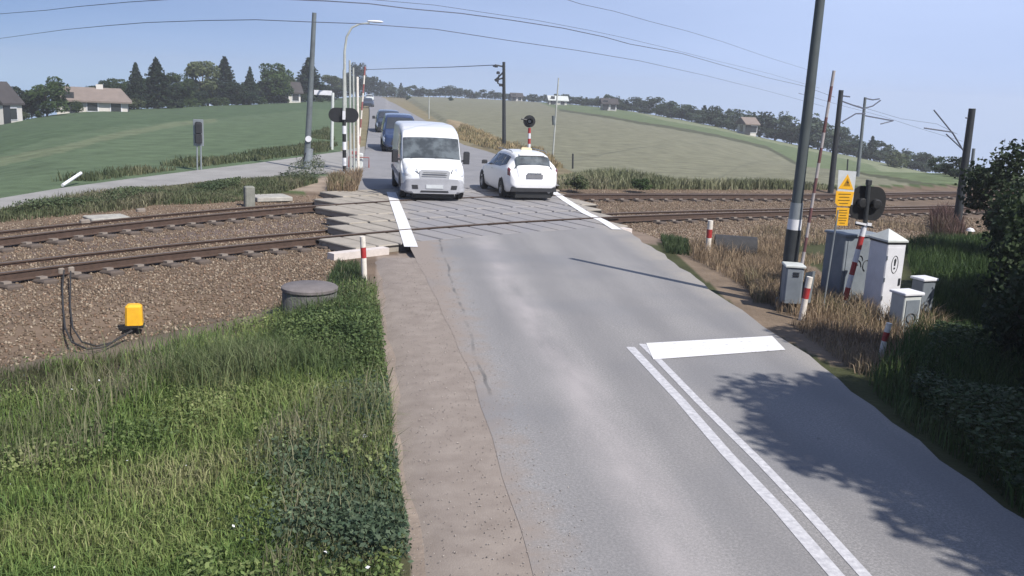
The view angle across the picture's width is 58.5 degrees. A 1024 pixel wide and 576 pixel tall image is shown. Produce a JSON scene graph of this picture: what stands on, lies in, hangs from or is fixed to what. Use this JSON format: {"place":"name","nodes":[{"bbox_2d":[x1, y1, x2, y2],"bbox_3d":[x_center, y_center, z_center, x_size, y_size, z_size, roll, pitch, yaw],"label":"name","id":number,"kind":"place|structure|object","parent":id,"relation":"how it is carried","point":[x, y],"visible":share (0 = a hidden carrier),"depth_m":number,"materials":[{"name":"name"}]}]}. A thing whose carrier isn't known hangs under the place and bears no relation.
{"place":"outdoors","nodes":[
{"label":"outdoors","id":0,"kind":"place"},
{"bbox_2d":[0,146,364,208],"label":"side road","id":1,"kind":"structure","parent":0,"point":[333,161],"depth_m":33.18,"materials":[{"name":"asphalt"}]},
{"bbox_2d":[49,126,337,181],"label":"field edge grass","id":2,"kind":"structure","parent":0,"point":[280,150],"depth_m":38.45,"materials":[{"name":"plant"}]},
{"bbox_2d":[0,270,413,575],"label":"grass","id":3,"kind":"structure","parent":0,"point":[121,555],"depth_m":8.04,"materials":[{"name":"plant"}]},
{"bbox_2d":[59,278,401,420],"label":"tall grass","id":4,"kind":"structure","parent":0,"point":[260,363],"depth_m":11.02,"materials":[{"name":"plant"}]},
{"bbox_2d":[0,19,820,105],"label":"overhead wire","id":5,"kind":"object","parent":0,"point":[366,24],"visible":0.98,"depth_m":27.71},
{"bbox_2d":[358,96,557,189],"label":"road","id":6,"kind":"structure","parent":0,"point":[377,174],"depth_m":43.84,"materials":[{"name":"asphalt"}]},
{"bbox_2d":[372,109,398,132],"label":"following car","id":7,"kind":"object","parent":6,"relation":"on","point":[381,113],"visible":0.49,"depth_m":66.83,"materials":[{"name":"paint"}]},
{"bbox_2d":[377,113,413,150],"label":"people carrier","id":8,"kind":"object","parent":6,"relation":"on","point":[386,128],"visible":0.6,"depth_m":49.19,"materials":[{"name":"blue paint"}]},
{"bbox_2d":[0,96,1023,575],"bbox_3d":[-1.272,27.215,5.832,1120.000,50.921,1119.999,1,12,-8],"label":"ground","id":9,"kind":"structure","parent":0,"point":[36,154],"depth_m":42.62,"materials":[{"name":"plant"}]},
{"bbox_2d":[0,81,24,124],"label":"house","id":10,"kind":"structure","parent":9,"relation":"on","point":[11,102],"depth_m":85.31,"materials":[{"name":"grey tile"}]},
{"bbox_2d":[12,86,37,112],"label":"deciduous tree","id":11,"kind":"object","parent":9,"relation":"on","point":[25,99],"visible":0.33,"depth_m":90.32,"materials":[{"name":"green plant"}]},
{"bbox_2d":[23,76,70,115],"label":"deciduous tree","id":12,"kind":"object","parent":9,"relation":"on","point":[53,91],"visible":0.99,"depth_m":90.83,"materials":[{"name":"green plant"}]},
{"bbox_2d":[57,84,131,113],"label":"house","id":13,"kind":"structure","parent":9,"relation":"on","point":[99,97],"depth_m":99.33,"materials":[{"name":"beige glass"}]},
{"bbox_2d":[83,214,128,220],"bbox_3d":[-10.243,-1.781,23.106,0.950,0.070,0.700,-8,16,-41],"label":"concrete slab","id":14,"kind":"object","parent":9,"relation":"on","point":[101,217],"depth_m":22.98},
{"bbox_2d":[124,62,154,108],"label":"spruce tree","id":15,"kind":"object","parent":9,"relation":"on","point":[135,88],"visible":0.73,"depth_m":112.00,"materials":[{"name":"green plant"}]},
{"bbox_2d":[0,172,317,222],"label":"weeds","id":16,"kind":"object","parent":9,"relation":"on","point":[271,184],"visible":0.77,"depth_m":25.86,"materials":[{"name":"green plant"}]},
{"bbox_2d":[138,56,184,107],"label":"spruce tree","id":17,"kind":"object","parent":9,"relation":"on","point":[157,81],"visible":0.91,"depth_m":113.42,"materials":[{"name":"green plant"}]},
{"bbox_2d":[153,84,187,107],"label":"deciduous tree","id":18,"kind":"object","parent":9,"relation":"on","point":[182,90],"visible":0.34,"depth_m":116.25,"materials":[{"name":"green plant"}]},
{"bbox_2d":[166,72,194,99],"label":"deciduous tree","id":19,"kind":"object","parent":9,"relation":"on","point":[174,78],"visible":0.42,"depth_m":120.86,"materials":[{"name":"green plant"}]},
{"bbox_2d":[193,119,203,169],"bbox_3d":[-11.884,-5.314,34.648,0.380,2.134,0.195,1,12,-8],"label":"dwarf signal","id":20,"kind":"object","parent":9,"relation":"on","point":[198,133],"visible":0.89,"depth_m":34.54,"materials":[{"name":"metal"}]},
{"bbox_2d":[183,61,219,105],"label":"deciduous tree","id":21,"kind":"object","parent":9,"relation":"on","point":[196,69],"visible":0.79,"depth_m":128.70,"materials":[{"name":"green plant"}]},
{"bbox_2d":[0,278,403,575],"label":"weeds","id":22,"kind":"object","parent":9,"relation":"on","point":[198,569],"visible":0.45,"depth_m":8.59,"materials":[{"name":"green plant"}]},
{"bbox_2d":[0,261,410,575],"bbox_3d":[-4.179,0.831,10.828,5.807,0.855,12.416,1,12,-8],"label":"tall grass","id":23,"kind":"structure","parent":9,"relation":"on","point":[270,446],"depth_m":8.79,"materials":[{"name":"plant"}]},
{"bbox_2d":[200,80,232,104],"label":"deciduous tree","id":24,"kind":"object","parent":9,"relation":"on","point":[221,92],"visible":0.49,"depth_m":130.44,"materials":[{"name":"green plant"}]},
{"bbox_2d":[209,56,244,104],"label":"spruce tree","id":25,"kind":"object","parent":9,"relation":"on","point":[226,75],"visible":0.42,"depth_m":133.62,"materials":[{"name":"green plant"}]},
{"bbox_2d":[224,82,254,103],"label":"deciduous tree","id":26,"kind":"object","parent":9,"relation":"on","point":[245,95],"visible":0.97,"depth_m":131.25,"materials":[{"name":"green plant"}]},
{"bbox_2d":[243,186,254,206],"bbox_3d":[-7.600,-2.645,26.447,0.280,0.600,0.250,-5,14,-30],"label":"kilometre stone","id":27,"kind":"object","parent":9,"relation":"on","point":[249,195],"visible":0.86,"depth_m":26.34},
{"bbox_2d":[243,66,262,104],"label":"spruce tree","id":28,"kind":"object","parent":9,"relation":"on","point":[250,83],"visible":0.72,"depth_m":134.19,"materials":[{"name":"green plant"}]},
{"bbox_2d":[158,276,389,436],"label":"dark weeds","id":29,"kind":"object","parent":9,"relation":"on","point":[356,329],"visible":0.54,"depth_m":11.87,"materials":[{"name":"green plant"}]},
{"bbox_2d":[255,194,292,201],"bbox_3d":[-7.402,-2.772,28.005,1.100,0.120,0.900,-5,14,-33],"label":"concrete slab","id":30,"kind":"object","parent":9,"relation":"on","point":[269,197],"depth_m":27.75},
{"bbox_2d":[256,63,293,98],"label":"deciduous tree","id":31,"kind":"object","parent":9,"relation":"on","point":[281,77],"visible":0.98,"depth_m":139.10,"materials":[{"name":"green plant"}]},
{"bbox_2d":[275,82,303,102],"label":"house","id":32,"kind":"structure","parent":9,"relation":"on","point":[295,97],"depth_m":143.57,"materials":[{"name":"grey tile"}]},
{"bbox_2d":[277,154,326,180],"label":"weeds","id":33,"kind":"object","parent":9,"relation":"on","point":[313,164],"visible":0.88,"depth_m":34.52,"materials":[{"name":"green plant"}]},
{"bbox_2d":[195,370,413,575],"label":"dark weeds","id":34,"kind":"object","parent":9,"relation":"on","point":[374,523],"visible":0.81,"depth_m":7.37,"materials":[{"name":"green plant"}]},
{"bbox_2d":[281,280,337,315],"bbox_3d":[-3.170,0.310,14.329,0.870,0.745,0.870,1,12,-8],"label":"concrete well","id":35,"kind":"object","parent":9,"relation":"on","point":[304,289],"visible":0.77,"depth_m":14.00,"materials":[{"name":"concrete"}]},
{"bbox_2d":[302,13,316,169],"bbox_3d":[-8.039,-7.581,36.189,0.587,6.402,0.380,1,12,-8],"label":"concrete pole","id":36,"kind":"object","parent":9,"relation":"on","point":[308,153],"visible":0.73,"depth_m":36.15,"materials":[{"name":"concrete"}]},
{"bbox_2d":[295,57,336,101],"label":"spruce tree","id":37,"kind":"object","parent":9,"relation":"on","point":[302,77],"visible":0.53,"depth_m":151.62,"materials":[{"name":"green plant"}]},
{"bbox_2d":[314,90,333,149],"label":"sign frame","id":38,"kind":"object","parent":9,"relation":"on","point":[321,92],"visible":0.82,"depth_m":47.96,"materials":[{"name":"metal"}]},
{"bbox_2d":[328,70,358,171],"bbox_3d":[-6.699,-6.603,36.379,1.180,4.059,0.550,1,12,-8],"label":"crossing signal","id":39,"kind":"object","parent":9,"relation":"on","point":[344,115],"visible":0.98,"depth_m":36.23,"materials":[{"name":"black paint"}]},
{"bbox_2d":[325,165,365,191],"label":"dry grass","id":40,"kind":"structure","parent":9,"relation":"on","point":[346,180],"depth_m":30.41,"materials":[{"name":"plant"}]},
{"bbox_2d":[325,258,366,304],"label":"grass","id":41,"kind":"structure","parent":9,"relation":"on","point":[337,277],"depth_m":16.61,"materials":[{"name":"plant"}]},
{"bbox_2d":[349,60,351,169],"bbox_3d":[-6.549,-6.829,37.029,0.165,4.640,0.100,1,12,-8],"label":"thin mast","id":42,"kind":"object","parent":9,"relation":"on","point":[350,153],"visible":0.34,"depth_m":37.07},
{"bbox_2d":[346,62,366,96],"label":"deciduous tree","id":43,"kind":"object","parent":9,"relation":"on","point":[358,71],"visible":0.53,"depth_m":262.21,"materials":[{"name":"green plant"}]},
{"bbox_2d":[356,77,359,167],"bbox_3d":[-6.275,-6.545,37.253,0.184,4.018,0.120,1,12,-8],"label":"thin mast","id":44,"kind":"object","parent":9,"relation":"on","point":[357,109],"visible":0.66,"depth_m":37.15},
{"bbox_2d":[348,66,369,167],"bbox_3d":[-6.409,-7.004,38.395,0.900,4.493,0.450,1,12,-8],"label":"barrier","id":45,"kind":"object","parent":9,"relation":"on","point":[361,159],"visible":0.73,"depth_m":38.46,"materials":[{"name":"metal"}]},
{"bbox_2d":[343,20,382,152],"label":"street lamp","id":46,"kind":"object","parent":9,"relation":"on","point":[345,44],"visible":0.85,"depth_m":45.31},
{"bbox_2d":[360,236,366,278],"bbox_3d":[-2.675,-0.431,16.497,0.158,1.015,0.102,-4,14,-28],"label":"marker post","id":47,"kind":"object","parent":9,"relation":"on","point":[363,256],"visible":0.88,"depth_m":16.43,"materials":[{"name":"red paint"}]},
{"bbox_2d":[364,76,378,94],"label":"deciduous tree","id":48,"kind":"object","parent":9,"relation":"on","point":[370,84],"visible":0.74,"depth_m":274.87,"materials":[{"name":"green plant"}]},
{"bbox_2d":[375,258,532,575],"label":"gravel verge","id":49,"kind":"structure","parent":9,"relation":"on","point":[465,558],"depth_m":8.91,"materials":[{"name":"gravel"}]},
{"bbox_2d":[314,187,627,251],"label":"crossing deck","id":50,"kind":"structure","parent":9,"relation":"on","point":[379,216],"depth_m":25.26,"materials":[{"name":"concrete"}]},
{"bbox_2d":[387,192,417,246],"bbox_3d":[-3.074,-2.022,24.941,0.309,0.001,10.494,1,12,-10],"label":"edge line","id":51,"kind":"object","parent":50,"relation":"on","point":[408,238],"visible":1,"depth_m":23.43,"materials":[{"name":"paint"}]},
{"bbox_2d":[391,121,469,198],"bbox_3d":[-2.823,-4.297,30.292,2.480,2.250,5.070,0,12,-11],"label":"delivery van","id":52,"kind":"object","parent":50,"relation":"on","point":[426,161],"visible":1,"depth_m":28.83,"materials":[{"name":"white metal"}]},
{"bbox_2d":[480,147,556,197],"bbox_3d":[0.158,-4.053,31.345,2.147,1.605,4.166,-1,13,-16],"label":"estate car","id":53,"kind":"object","parent":50,"relation":"on","point":[524,172],"visible":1,"depth_m":29.62,"materials":[{"name":"white paint"}]},
{"bbox_2d":[553,191,621,229],"bbox_3d":[2.070,-2.514,28.360,0.412,0.001,9.159,1,12,-8],"label":"edge line","id":54,"kind":"object","parent":50,"relation":"on","point":[583,211],"visible":0.86,"depth_m":27.32,"materials":[{"name":"paint"}]},
{"bbox_2d":[327,227,631,260],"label":"deck edge beam","id":55,"kind":"structure","parent":9,"relation":"on","point":[356,253],"depth_m":19.28,"materials":[{"name":"concrete"}]},
{"bbox_2d":[0,189,987,367],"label":"ballast gravel","id":56,"kind":"structure","parent":9,"relation":"on","point":[729,227],"depth_m":17.76,"materials":[{"name":"gravel"}]},
{"bbox_2d":[62,270,132,349],"bbox_3d":[-6.669,0.242,14.231,0.829,0.184,4.733,-5,14,-31],"label":"track cable","id":57,"kind":"object","parent":56,"relation":"on","point":[71,341],"visible":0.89,"depth_m":12.94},
{"bbox_2d":[69,271,129,346],"bbox_3d":[-6.657,0.244,14.174,0.693,0.181,4.474,-5,15,-33],"label":"track cable","id":58,"kind":"object","parent":56,"relation":"on","point":[122,336],"visible":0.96,"depth_m":12.85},
{"bbox_2d":[124,303,144,333],"bbox_3d":[-5.526,0.513,13.380,0.260,0.570,0.220,-1,13,-16],"label":"track box","id":59,"kind":"object","parent":56,"relation":"on","point":[133,315],"visible":0.89,"depth_m":13.27,"materials":[{"name":"yellow paint"}]},
{"bbox_2d":[0,204,990,290],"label":"railway track","id":60,"kind":"structure","parent":56,"relation":"on","point":[39,275],"depth_m":19.62,"materials":[{"name":"metal"}]},
{"bbox_2d":[0,190,1017,252],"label":"railway track","id":61,"kind":"structure","parent":56,"relation":"on","point":[53,237],"depth_m":24.29,"materials":[{"name":"metal"}]},
{"bbox_2d":[493,62,505,144],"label":"telegraph pole","id":62,"kind":"object","parent":9,"relation":"on","point":[497,79],"visible":0.94,"depth_m":55.71,"materials":[{"name":"wood"}]},
{"bbox_2d":[456,122,562,167],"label":"dry grass","id":63,"kind":"structure","parent":9,"relation":"on","point":[468,133],"depth_m":59.80,"materials":[{"name":"plant"}]},
{"bbox_2d":[521,115,534,147],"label":"crossing signal","id":64,"kind":"object","parent":9,"relation":"on","point":[528,120],"visible":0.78,"depth_m":45.06,"materials":[{"name":"red paint"}]},
{"bbox_2d":[546,95,568,104],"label":"distant house","id":65,"kind":"structure","parent":9,"relation":"on","point":[551,100],"depth_m":223.94,"materials":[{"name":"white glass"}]},
{"bbox_2d":[565,174,589,189],"bbox_3d":[2.506,-3.957,34.234,1.052,0.596,0.916,10,14,31],"label":"weed clump","id":66,"kind":"object","parent":9,"relation":"on","point":[578,182],"visible":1,"depth_m":34.08,"materials":[{"name":"green plant"}]},
{"bbox_2d":[598,98,618,110],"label":"distant house","id":67,"kind":"structure","parent":9,"relation":"on","point":[609,104],"depth_m":184.91,"materials":[{"name":"grey tile"}]},
{"bbox_2d":[631,178,652,189],"bbox_3d":[5.008,-4.019,35.342,0.759,0.468,0.823,10,14,32],"label":"weed clump","id":68,"kind":"object","parent":9,"relation":"on","point":[640,184],"visible":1,"depth_m":35.16,"materials":[{"name":"green plant"}]},
{"bbox_2d":[659,233,691,255],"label":"grass","id":69,"kind":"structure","parent":9,"relation":"on","point":[672,244],"depth_m":21.54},
{"bbox_2d":[557,166,854,189],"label":"tall weeds","id":70,"kind":"object","parent":9,"relation":"on","point":[597,178],"visible":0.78,"depth_m":37.34,"materials":[{"name":"green plant"}]},
{"bbox_2d":[714,234,757,259],"bbox_3d":[5.189,-0.862,21.298,0.950,0.720,0.720,5,12,10],"label":"concrete block","id":71,"kind":"object","parent":9,"relation":"on","point":[750,243],"visible":0.38,"depth_m":21.00,"materials":[{"name":"grey concrete"}]},
{"bbox_2d":[734,117,760,136],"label":"distant house","id":72,"kind":"structure","parent":9,"relation":"on","point":[747,126],"depth_m":150.06,"materials":[{"name":"brown tile"}]},
{"bbox_2d":[738,232,784,303],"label":"dry grass","id":73,"kind":"structure","parent":9,"relation":"on","point":[761,267],"depth_m":18.15,"materials":[{"name":"plant"}]},
{"bbox_2d":[745,111,777,136],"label":"distant tree","id":74,"kind":"object","parent":9,"relation":"on","point":[765,118],"visible":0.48,"depth_m":157.82,"materials":[{"name":"green plant"}]},
{"bbox_2d":[760,111,799,140],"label":"distant tree","id":75,"kind":"object","parent":9,"relation":"on","point":[782,120],"visible":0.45,"depth_m":156.79,"materials":[{"name":"green plant"}]},
{"bbox_2d":[777,122,800,143],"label":"distant tree","id":76,"kind":"object","parent":9,"relation":"on","point":[791,128],"visible":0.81,"depth_m":149.13,"materials":[{"name":"green plant"}]},
{"bbox_2d":[774,0,824,306],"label":"lighting mast","id":77,"kind":"object","parent":9,"relation":"on","point":[792,241],"visible":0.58,"depth_m":15.32,"materials":[{"name":"metal"}]},
{"bbox_2d":[798,276,812,319],"bbox_3d":[4.775,0.283,14.930,0.171,0.959,0.102,4,12,8],"label":"marker post","id":78,"kind":"object","parent":9,"relation":"on","point":[806,293],"visible":0.84,"depth_m":14.86,"materials":[{"name":"white paint"}]},
{"bbox_2d":[779,70,835,312],"bbox_3d":[4.907,-1.492,15.192,0.524,4.163,0.454,4,12,6],"label":"barrier","id":79,"kind":"object","parent":9,"relation":"on","point":[792,286],"visible":0.98,"depth_m":15.35,"materials":[{"name":"metal"}]},
{"bbox_2d":[799,113,833,148],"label":"distant tree","id":80,"kind":"object","parent":9,"relation":"on","point":[817,123],"visible":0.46,"depth_m":153.12,"materials":[{"name":"green plant"}]},
{"bbox_2d":[695,218,939,265],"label":"dry grass","id":81,"kind":"structure","parent":9,"relation":"on","point":[808,260],"depth_m":25.88,"materials":[{"name":"plant"}]},
{"bbox_2d":[688,234,956,376],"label":"dry grass","id":82,"kind":"structure","parent":9,"relation":"on","point":[856,316],"depth_m":15.12,"materials":[{"name":"plant"}]},
{"bbox_2d":[823,170,855,308],"bbox_3d":[5.604,-0.731,15.694,0.328,2.569,0.032,1,12,-8],"label":"warning sign","id":83,"kind":"object","parent":9,"relation":"on","point":[845,189],"visible":0.95,"depth_m":15.52,"materials":[{"name":"metal"}]},
{"bbox_2d":[827,90,865,193],"bbox_3d":[14.183,-6.002,38.726,1.296,4.610,0.260,1,12,-8],"label":"catenary mast","id":84,"kind":"object","parent":9,"relation":"on","point":[838,121],"visible":0.88,"depth_m":38.51,"materials":[{"name":"metal"}]},
{"bbox_2d":[820,229,875,300],"bbox_3d":[6.293,-0.321,17.053,0.860,1.462,0.615,-2,13,-20],"label":"equipment cabinet","id":85,"kind":"object","parent":9,"relation":"on","point":[845,244],"visible":0.48,"depth_m":16.77,"materials":[{"name":"metal"}]},
{"bbox_2d":[842,179,885,305],"bbox_3d":[6.230,-0.746,16.342,0.669,2.398,0.415,1,12,-8],"label":"crossing signal","id":86,"kind":"object","parent":9,"relation":"on","point":[869,201],"visible":0.92,"depth_m":16.11,"materials":[{"name":"red paint"}]},
{"bbox_2d":[856,97,893,176],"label":"catenary mast","id":87,"kind":"object","parent":9,"relation":"on","point":[860,143],"visible":0.81,"depth_m":47.14,"materials":[{"name":"metal"}]},
{"bbox_2d":[878,322,891,357],"bbox_3d":[5.229,0.850,12.876,0.153,0.752,0.086,4,12,8],"label":"marker post","id":88,"kind":"object","parent":9,"relation":"on","point":[886,333],"visible":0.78,"depth_m":12.81,"materials":[{"name":"red paint"}]},
{"bbox_2d":[862,229,908,320],"bbox_3d":[6.464,-0.193,15.910,0.400,1.705,0.540,0,12,-14],"label":"tall cabinet","id":89,"kind":"object","parent":9,"relation":"on","point":[885,262],"visible":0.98,"depth_m":15.69,"materials":[{"name":"metal"}]},
{"bbox_2d":[883,151,910,167],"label":"bush","id":90,"kind":"object","parent":9,"relation":"on","point":[892,159],"visible":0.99,"depth_m":128.12,"materials":[{"name":"green plant"}]},
{"bbox_2d":[889,288,924,332],"bbox_3d":[6.440,0.448,15.026,0.420,0.822,0.360,-2,13,-22],"label":"cabinet","id":91,"kind":"object","parent":9,"relation":"on","point":[905,302],"visible":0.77,"depth_m":14.86,"materials":[{"name":"metal"}]},
{"bbox_2d":[910,275,938,313],"bbox_3d":[7.114,0.251,15.902,0.340,0.902,0.320,-2,13,-22],"label":"cabinet","id":92,"kind":"object","parent":9,"relation":"on","point":[925,284],"visible":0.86,"depth_m":15.75,"materials":[{"name":"metal"}]},
{"bbox_2d":[927,201,970,236],"bbox_3d":[13.748,-2.229,28.851,1.336,0.886,6.508,8,13,24],"label":"scrub","id":93,"kind":"object","parent":9,"relation":"on","point":[943,220],"visible":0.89,"depth_m":27.77,"materials":[{"name":"brown plant"}]},
{"bbox_2d":[924,108,975,222],"bbox_3d":[13.164,-3.429,27.927,1.668,4.091,0.260,1,12,-8],"label":"catenary mast","id":94,"kind":"object","parent":9,"relation":"on","point":[965,159],"visible":0.83,"depth_m":27.77,"materials":[{"name":"metal"}]},
{"bbox_2d":[940,156,961,172],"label":"distant tree","id":95,"kind":"object","parent":9,"relation":"on","point":[954,160],"visible":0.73,"depth_m":52.99,"materials":[{"name":"green plant"}]},
{"bbox_2d":[909,317,1023,498],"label":"dark weeds","id":96,"kind":"object","parent":9,"relation":"on","point":[961,387],"visible":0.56,"depth_m":10.09,"materials":[{"name":"green plant"}]},
{"bbox_2d":[954,138,1023,250],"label":"roadside shrub","id":97,"kind":"object","parent":9,"relation":"on","point":[978,183],"visible":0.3,"depth_m":21.94,"materials":[{"name":"green plant"}]},
{"bbox_2d":[973,193,1023,304],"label":"roadside shrub","id":98,"kind":"object","parent":9,"relation":"on","point":[1014,246],"visible":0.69,"depth_m":15.04,"materials":[{"name":"green plant"}]},
{"bbox_2d":[976,260,1023,370],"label":"roadside shrub","id":99,"kind":"object","parent":9,"relation":"on","point":[1010,310],"visible":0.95,"depth_m":12.91,"materials":[{"name":"green plant"}]},
{"bbox_2d":[980,171,1023,272],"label":"roadside shrub","id":100,"kind":"object","parent":9,"relation":"on","point":[1016,184],"visible":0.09,"depth_m":18.05,"materials":[{"name":"green plant"}]},
{"bbox_2d":[987,178,1023,281],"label":"roadside shrub","id":101,"kind":"object","parent":9,"relation":"on","point":[999,219],"visible":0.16,"depth_m":16.44,"materials":[{"name":"green plant"}]},
{"bbox_2d":[0,0,1023,174],"label":"sky","id":102,"kind":"structure","parent":0,"point":[949,58],"materials":[{"name":"blue"}]},
{"bbox_2d":[302,0,832,96],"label":"overhead wire","id":103,"kind":"object","parent":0,"point":[517,21],"visible":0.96,"depth_m":30.86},
{"bbox_2d":[379,0,817,87],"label":"overhead wire","id":104,"kind":"object","parent":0,"point":[558,24],"visible":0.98,"depth_m":36.46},
{"bbox_2d":[410,226,1023,575],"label":"road","id":105,"kind":"structure","parent":0,"point":[655,481],"depth_m":9.46,"materials":[{"name":"asphalt"}]},
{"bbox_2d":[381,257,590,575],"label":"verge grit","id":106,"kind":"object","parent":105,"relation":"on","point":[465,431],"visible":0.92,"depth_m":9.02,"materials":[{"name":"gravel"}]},
{"bbox_2d":[646,336,784,358],"bbox_3d":[2.881,0.828,12.968,2.444,0.001,0.750,-2,13,-22],"label":"stop line","id":107,"kind":"object","parent":105,"relation":"on","point":[673,349],"visible":1,"depth_m":12.94,"materials":[{"name":"paint"}]},
{"bbox_2d":[627,347,844,575],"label":"line","id":108,"kind":"object","parent":105,"relation":"on","point":[813,549],"visible":1,"depth_m":8.47,"materials":[{"name":"paint"}]},
{"bbox_2d":[639,344,871,575],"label":"line","id":109,"kind":"object","parent":105,"relation":"on","point":[852,561],"visible":1,"depth_m":8.45,"materials":[{"name":"paint"}]},
{"bbox_2d":[868,230,1023,514],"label":"grass","id":110,"kind":"structure","parent":0,"point":[964,256],"depth_m":12.37,"materials":[{"name":"plant"}]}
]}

